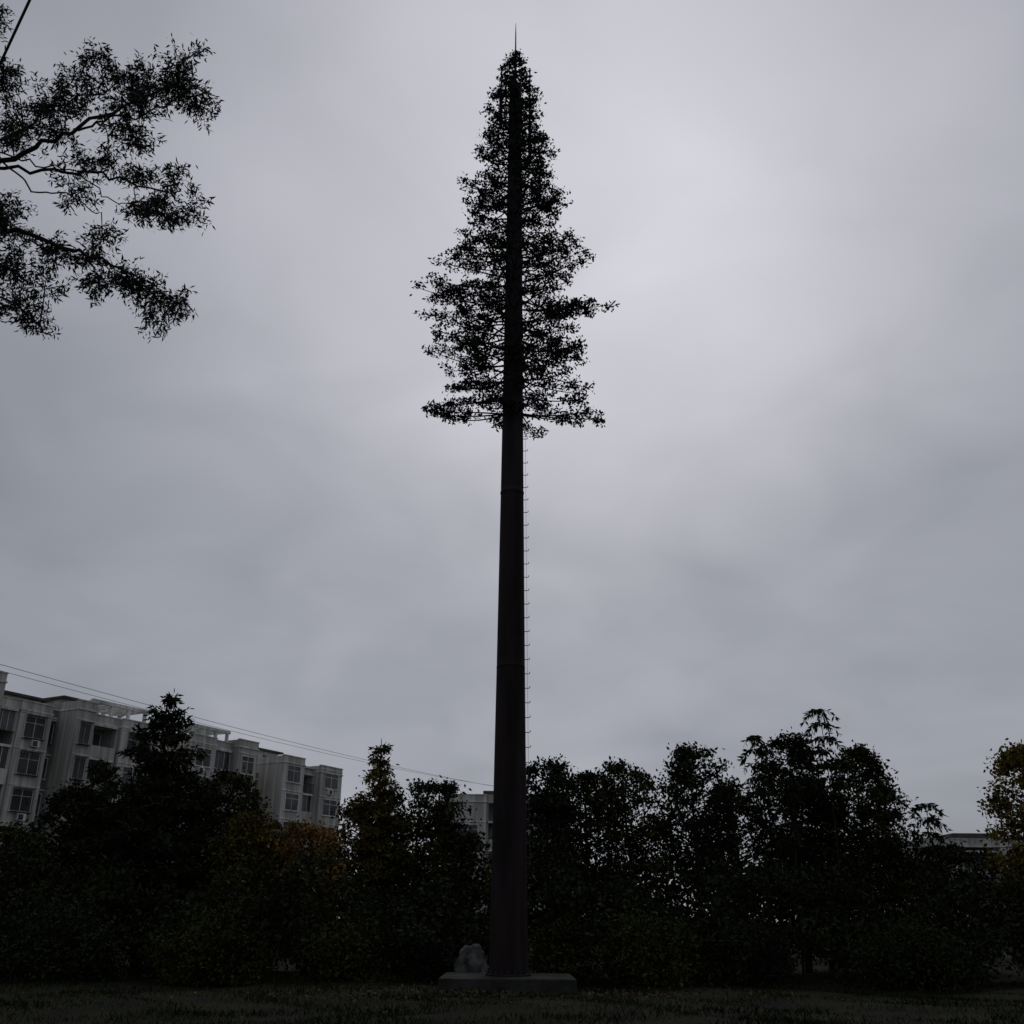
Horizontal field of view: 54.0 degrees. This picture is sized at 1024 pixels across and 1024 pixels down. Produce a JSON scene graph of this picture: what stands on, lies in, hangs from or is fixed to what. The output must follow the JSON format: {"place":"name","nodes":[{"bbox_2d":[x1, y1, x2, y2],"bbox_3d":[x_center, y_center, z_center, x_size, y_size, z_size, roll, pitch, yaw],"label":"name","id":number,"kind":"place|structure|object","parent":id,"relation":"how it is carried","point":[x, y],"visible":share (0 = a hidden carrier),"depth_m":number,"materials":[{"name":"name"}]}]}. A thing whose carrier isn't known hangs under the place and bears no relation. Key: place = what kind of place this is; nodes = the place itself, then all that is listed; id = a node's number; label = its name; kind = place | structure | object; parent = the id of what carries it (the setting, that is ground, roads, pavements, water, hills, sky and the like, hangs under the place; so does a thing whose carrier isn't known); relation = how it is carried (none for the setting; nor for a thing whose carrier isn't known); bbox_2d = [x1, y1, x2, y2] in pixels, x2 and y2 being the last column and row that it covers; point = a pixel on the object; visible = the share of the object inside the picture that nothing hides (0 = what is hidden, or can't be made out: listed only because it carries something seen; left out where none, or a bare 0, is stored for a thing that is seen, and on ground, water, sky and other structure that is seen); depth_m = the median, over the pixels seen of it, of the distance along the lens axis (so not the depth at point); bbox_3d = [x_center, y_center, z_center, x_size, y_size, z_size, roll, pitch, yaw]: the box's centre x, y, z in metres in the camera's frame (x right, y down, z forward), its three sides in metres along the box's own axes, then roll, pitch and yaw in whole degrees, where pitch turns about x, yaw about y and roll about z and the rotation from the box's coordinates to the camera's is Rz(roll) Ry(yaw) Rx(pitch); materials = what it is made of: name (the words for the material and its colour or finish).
{"place":"outdoors","nodes":[
{"label":"outdoors","id":0,"kind":"place"},
{"bbox_2d":[0,671,152,936],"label":"apartment building","id":1,"kind":"structure","parent":0,"point":[48,742],"depth_m":83.65,"materials":[{"name":"white paint"}]},
{"bbox_2d":[144,723,342,915],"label":"apartment building","id":2,"kind":"structure","parent":0,"point":[291,787],"depth_m":106.55,"materials":[{"name":"white paint"}]},
{"bbox_2d":[443,791,569,928],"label":"apartment building","id":3,"kind":"structure","parent":0,"point":[483,803],"depth_m":107.31,"materials":[{"name":"white concrete"}]},
{"bbox_2d":[0,926,1023,1023],"bbox_3d":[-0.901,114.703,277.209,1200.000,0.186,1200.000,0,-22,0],"label":"ground","id":4,"kind":"structure","parent":0,"point":[481,1012],"depth_m":21.12,"materials":[{"name":"green plant"}]},
{"bbox_2d":[0,818,83,952],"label":"broadleaf tree","id":5,"kind":"object","parent":4,"relation":"on","point":[10,831],"visible":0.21,"depth_m":34.13,"materials":[{"name":"green plant"}]},
{"bbox_2d":[1,777,126,940],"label":"broadleaf tree","id":6,"kind":"object","parent":4,"relation":"on","point":[60,801],"visible":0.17,"depth_m":37.65,"materials":[{"name":"green plant"}]},
{"bbox_2d":[20,757,152,953],"bbox_3d":[-15.429,12.738,36.907,5.103,7.442,5.069,0,-22,0],"label":"conifer tree","id":7,"kind":"object","parent":4,"relation":"on","point":[107,775],"visible":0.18,"depth_m":36.97,"materials":[{"name":"green plant"}]},
{"bbox_2d":[0,3,223,342],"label":"eucalyptus tree","id":8,"kind":"object","parent":4,"relation":"on","point":[139,95],"visible":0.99,"depth_m":16.11,"materials":[{"name":"green plant"}]},
{"bbox_2d":[44,688,247,968],"bbox_3d":[-13.079,11.303,36.375,7.086,10.068,7.312,-10,-24,24],"label":"conifer tree","id":9,"kind":"object","parent":4,"relation":"on","point":[147,819],"visible":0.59,"depth_m":35.96,"materials":[{"name":"green plant"}]},
{"bbox_2d":[83,772,227,963],"bbox_3d":[-13.614,13.377,38.220,5.503,7.282,6.458,0,-22,0],"label":"broadleaf tree","id":10,"kind":"object","parent":4,"relation":"on","point":[199,828],"visible":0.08,"depth_m":37.55,"materials":[{"name":"green plant"}]},
{"bbox_2d":[140,891,292,986],"bbox_3d":[-8.107,11.936,28.176,4.056,2.498,3.456,0,-22,0],"label":"bush","id":11,"kind":"object","parent":4,"relation":"on","point":[217,958],"visible":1,"depth_m":27.42,"materials":[{"name":"green plant"}]},
{"bbox_2d":[167,765,282,930],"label":"broadleaf tree","id":12,"kind":"object","parent":4,"relation":"on","point":[238,782],"visible":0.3,"depth_m":38.45,"materials":[{"name":"green plant"}]},
{"bbox_2d":[181,806,301,967],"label":"broadleaf tree","id":13,"kind":"object","parent":4,"relation":"on","point":[248,828],"visible":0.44,"depth_m":35.10,"materials":[{"name":"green plant"}]},
{"bbox_2d":[245,815,360,971],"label":"broadleaf tree","id":14,"kind":"object","parent":4,"relation":"on","point":[304,833],"visible":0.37,"depth_m":34.74,"materials":[{"name":"green plant"}]},
{"bbox_2d":[290,908,398,982],"bbox_3d":[-4.804,12.321,28.690,3.154,2.237,2.734,0,-22,0],"label":"bush","id":15,"kind":"object","parent":4,"relation":"on","point":[343,937],"visible":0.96,"depth_m":28.16,"materials":[{"name":"green plant"}]},
{"bbox_2d":[322,787,401,965],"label":"broadleaf tree","id":16,"kind":"object","parent":4,"relation":"on","point":[346,815],"visible":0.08,"depth_m":38.62,"materials":[{"name":"green plant"}]},
{"bbox_2d":[333,738,416,969],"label":"conifer tree","id":17,"kind":"object","parent":4,"relation":"on","point":[378,792],"visible":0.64,"depth_m":37.59,"materials":[{"name":"green plant"}]},
{"bbox_2d":[349,786,428,965],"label":"broadleaf tree","id":18,"kind":"object","parent":4,"relation":"on","point":[400,798],"visible":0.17,"depth_m":38.06,"materials":[{"name":"green plant"}]},
{"bbox_2d":[369,777,460,940],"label":"broadleaf tree","id":19,"kind":"object","parent":4,"relation":"on","point":[427,832],"visible":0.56,"depth_m":37.66,"materials":[{"name":"green plant"}]},
{"bbox_2d":[414,775,481,947],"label":"broadleaf tree","id":20,"kind":"object","parent":4,"relation":"on","point":[448,789],"visible":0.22,"depth_m":40.20,"materials":[{"name":"green plant"}]},
{"bbox_2d":[431,830,491,962],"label":"broadleaf tree","id":21,"kind":"object","parent":4,"relation":"on","point":[468,845],"visible":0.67,"depth_m":34.58,"materials":[{"name":"green plant"}]},
{"bbox_2d":[438,972,576,994],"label":"concrete plinth","id":22,"kind":"structure","parent":4,"relation":"on","point":[556,983],"depth_m":24.57,"materials":[{"name":"grey concrete"}]},
{"bbox_2d":[454,944,487,972],"bbox_3d":[-1.146,12.654,28.220,0.885,0.989,0.829,-9,-24,22],"label":"boulder","id":23,"kind":"object","parent":22,"relation":"on","point":[471,958],"visible":0.61,"depth_m":27.99,"materials":[{"name":"stone"}]},
{"bbox_2d":[409,27,619,976],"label":"camouflaged tree tower","id":24,"kind":"structure","parent":22,"relation":"on","point":[508,953],"depth_m":32.59,"materials":[{"name":"metal"}]},
{"bbox_2d":[0,812,1023,987],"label":"shrubbery","id":25,"kind":"object","parent":4,"relation":"on","point":[942,904],"visible":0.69,"depth_m":31.10,"materials":[{"name":"green plant"}]},
{"bbox_2d":[0,800,1023,960],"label":"background trees","id":26,"kind":"object","parent":4,"relation":"on","point":[668,877],"visible":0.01,"depth_m":50.71,"materials":[{"name":"green plant"}]},
{"bbox_2d":[9,977,1021,1021],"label":"fallen leaves","id":27,"kind":"object","parent":4,"relation":"on","point":[496,993],"visible":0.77,"depth_m":23.08,"materials":[{"name":"brown plant"}]},
{"bbox_2d":[484,753,606,969],"bbox_3d":[1.175,12.438,35.959,4.419,7.530,4.944,0,-22,0],"label":"broadleaf tree","id":28,"kind":"object","parent":4,"relation":"on","point":[551,794],"visible":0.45,"depth_m":36.08,"materials":[{"name":"green plant"}]},
{"bbox_2d":[528,907,605,982],"bbox_3d":[1.293,12.595,29.110,2.623,2.144,2.348,-10,-24,24],"label":"bush","id":29,"kind":"object","parent":4,"relation":"on","point":[553,951],"visible":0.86,"depth_m":28.80,"materials":[{"name":"green plant"}]},
{"bbox_2d":[531,768,651,968],"bbox_3d":[3.024,13.236,37.525,4.777,7.260,5.227,0,-22,0],"label":"broadleaf tree","id":30,"kind":"object","parent":4,"relation":"on","point":[587,777],"visible":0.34,"depth_m":37.50,"materials":[{"name":"green plant"}]},
{"bbox_2d":[580,755,682,951],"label":"broadleaf tree","id":31,"kind":"object","parent":4,"relation":"on","point":[636,799],"visible":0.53,"depth_m":36.88,"materials":[{"name":"green plant"}]},
{"bbox_2d":[581,898,724,988],"bbox_3d":[3.707,12.021,27.960,3.694,2.393,3.451,19,-29,-38],"label":"bush","id":32,"kind":"object","parent":4,"relation":"on","point":[642,958],"visible":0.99,"depth_m":27.30,"materials":[{"name":"green plant"}]},
{"bbox_2d":[642,741,763,968],"bbox_3d":[6.743,12.276,36.121,4.029,8.033,3.642,12,-25,-27],"label":"broadleaf tree","id":33,"kind":"object","parent":4,"relation":"on","point":[685,757],"visible":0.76,"depth_m":36.08,"materials":[{"name":"green plant"}]},
{"bbox_2d":[679,779,797,949],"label":"broadleaf tree","id":34,"kind":"object","parent":4,"relation":"on","point":[754,901],"visible":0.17,"depth_m":37.98,"materials":[{"name":"green plant"}]},
{"bbox_2d":[686,908,802,988],"bbox_3d":[6.486,12.185,28.018,3.378,2.139,2.864,0,-22,0],"label":"bush","id":35,"kind":"object","parent":4,"relation":"on","point":[741,963],"visible":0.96,"depth_m":27.58,"materials":[{"name":"green plant"}]},
{"bbox_2d":[737,735,780,955],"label":"slender young tree","id":36,"kind":"object","parent":4,"relation":"on","point":[753,740],"visible":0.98,"depth_m":36.87,"materials":[{"name":"green plant"}]},
{"bbox_2d":[766,777,809,974],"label":"slender young tree","id":37,"kind":"object","parent":4,"relation":"on","point":[791,826],"visible":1,"depth_m":35.56,"materials":[{"name":"green plant"}]},
{"bbox_2d":[738,726,854,972],"bbox_3d":[10.964,12.742,38.265,4.504,8.848,4.397,-10,-24,24],"label":"broadleaf tree","id":38,"kind":"object","parent":4,"relation":"on","point":[796,755],"visible":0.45,"depth_m":37.95,"materials":[{"name":"green plant"}]},
{"bbox_2d":[771,773,859,969],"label":"broadleaf tree","id":39,"kind":"object","parent":4,"relation":"on","point":[812,841],"visible":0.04,"depth_m":38.63,"materials":[{"name":"green plant"}]},
{"bbox_2d":[800,709,849,973],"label":"slender young tree","id":40,"kind":"object","parent":4,"relation":"on","point":[820,752],"visible":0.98,"depth_m":37.29,"materials":[{"name":"green plant"}]},
{"bbox_2d":[808,739,935,969],"bbox_3d":[13.112,12.641,37.189,4.654,8.253,4.595,0,-22,0],"label":"broadleaf tree","id":41,"kind":"object","parent":4,"relation":"on","point":[860,754],"visible":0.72,"depth_m":36.88,"materials":[{"name":"green plant"}]},
{"bbox_2d":[847,779,941,938],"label":"broadleaf tree","id":42,"kind":"object","parent":4,"relation":"on","point":[915,851],"visible":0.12,"depth_m":38.53,"materials":[{"name":"green plant"}]},
{"bbox_2d":[840,901,1007,992],"bbox_3d":[11.375,12.152,28.156,3.990,2.383,3.497,-17,-28,36],"label":"bush","id":43,"kind":"object","parent":4,"relation":"on","point":[938,952],"visible":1,"depth_m":27.45,"materials":[{"name":"green plant"}]},
{"bbox_2d":[907,803,953,937],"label":"slender young tree","id":44,"kind":"object","parent":4,"relation":"on","point":[933,848],"visible":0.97,"depth_m":36.24,"materials":[{"name":"green plant"}]},
{"bbox_2d":[906,839,1008,969],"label":"broadleaf tree","id":45,"kind":"object","parent":4,"relation":"on","point":[959,860],"visible":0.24,"depth_m":39.08,"materials":[{"name":"green plant"}]},
{"bbox_2d":[976,738,1023,975],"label":"broadleaf tree","id":46,"kind":"object","parent":4,"relation":"on","point":[1012,759],"visible":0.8,"depth_m":34.30,"materials":[{"name":"green plant"}]},
{"bbox_2d":[1005,775,1023,868],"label":"broadleaf tree","id":47,"kind":"object","parent":4,"relation":"on","point":[1017,818],"visible":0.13,"depth_m":36.28,"materials":[{"name":"green plant"}]},
{"bbox_3d":[9.966,-8.343,-7.151,1.800,13.800,0.380,0,-22,0],"label":"utility pole","id":48,"kind":"object","parent":4,"relation":"on","visible":0},
{"bbox_2d":[0,0,30,66],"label":"overhead cable","id":49,"kind":"object","parent":48,"relation":"attached to","point":[15,30],"visible":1,"depth_m":14.14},
{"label":"utility pole","id":50,"kind":"object","parent":4,"relation":"on","visible":0},
{"bbox_2d":[0,664,489,785],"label":"overhead cable","id":51,"kind":"object","parent":50,"relation":"attached to","point":[203,719],"visible":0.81,"depth_m":42.59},
{"bbox_3d":[-19.337,4.672,25.354,1.800,13.800,0.380,0,-22,0],"label":"utility pole","id":52,"kind":"object","parent":4,"relation":"on","visible":0},
{"bbox_2d":[0,670,491,785],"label":"overhead cable","id":53,"kind":"object","parent":52,"relation":"attached to","point":[213,726],"visible":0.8,"depth_m":43.97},
{"bbox_2d":[0,0,1023,921],"label":"sky","id":54,"kind":"structure","parent":0,"point":[800,490],"materials":[{"name":"grey"}]},
{"bbox_2d":[887,833,1022,940],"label":"apartment building","id":55,"kind":"structure","parent":0,"point":[975,843],"depth_m":102.97,"materials":[{"name":"white concrete"}]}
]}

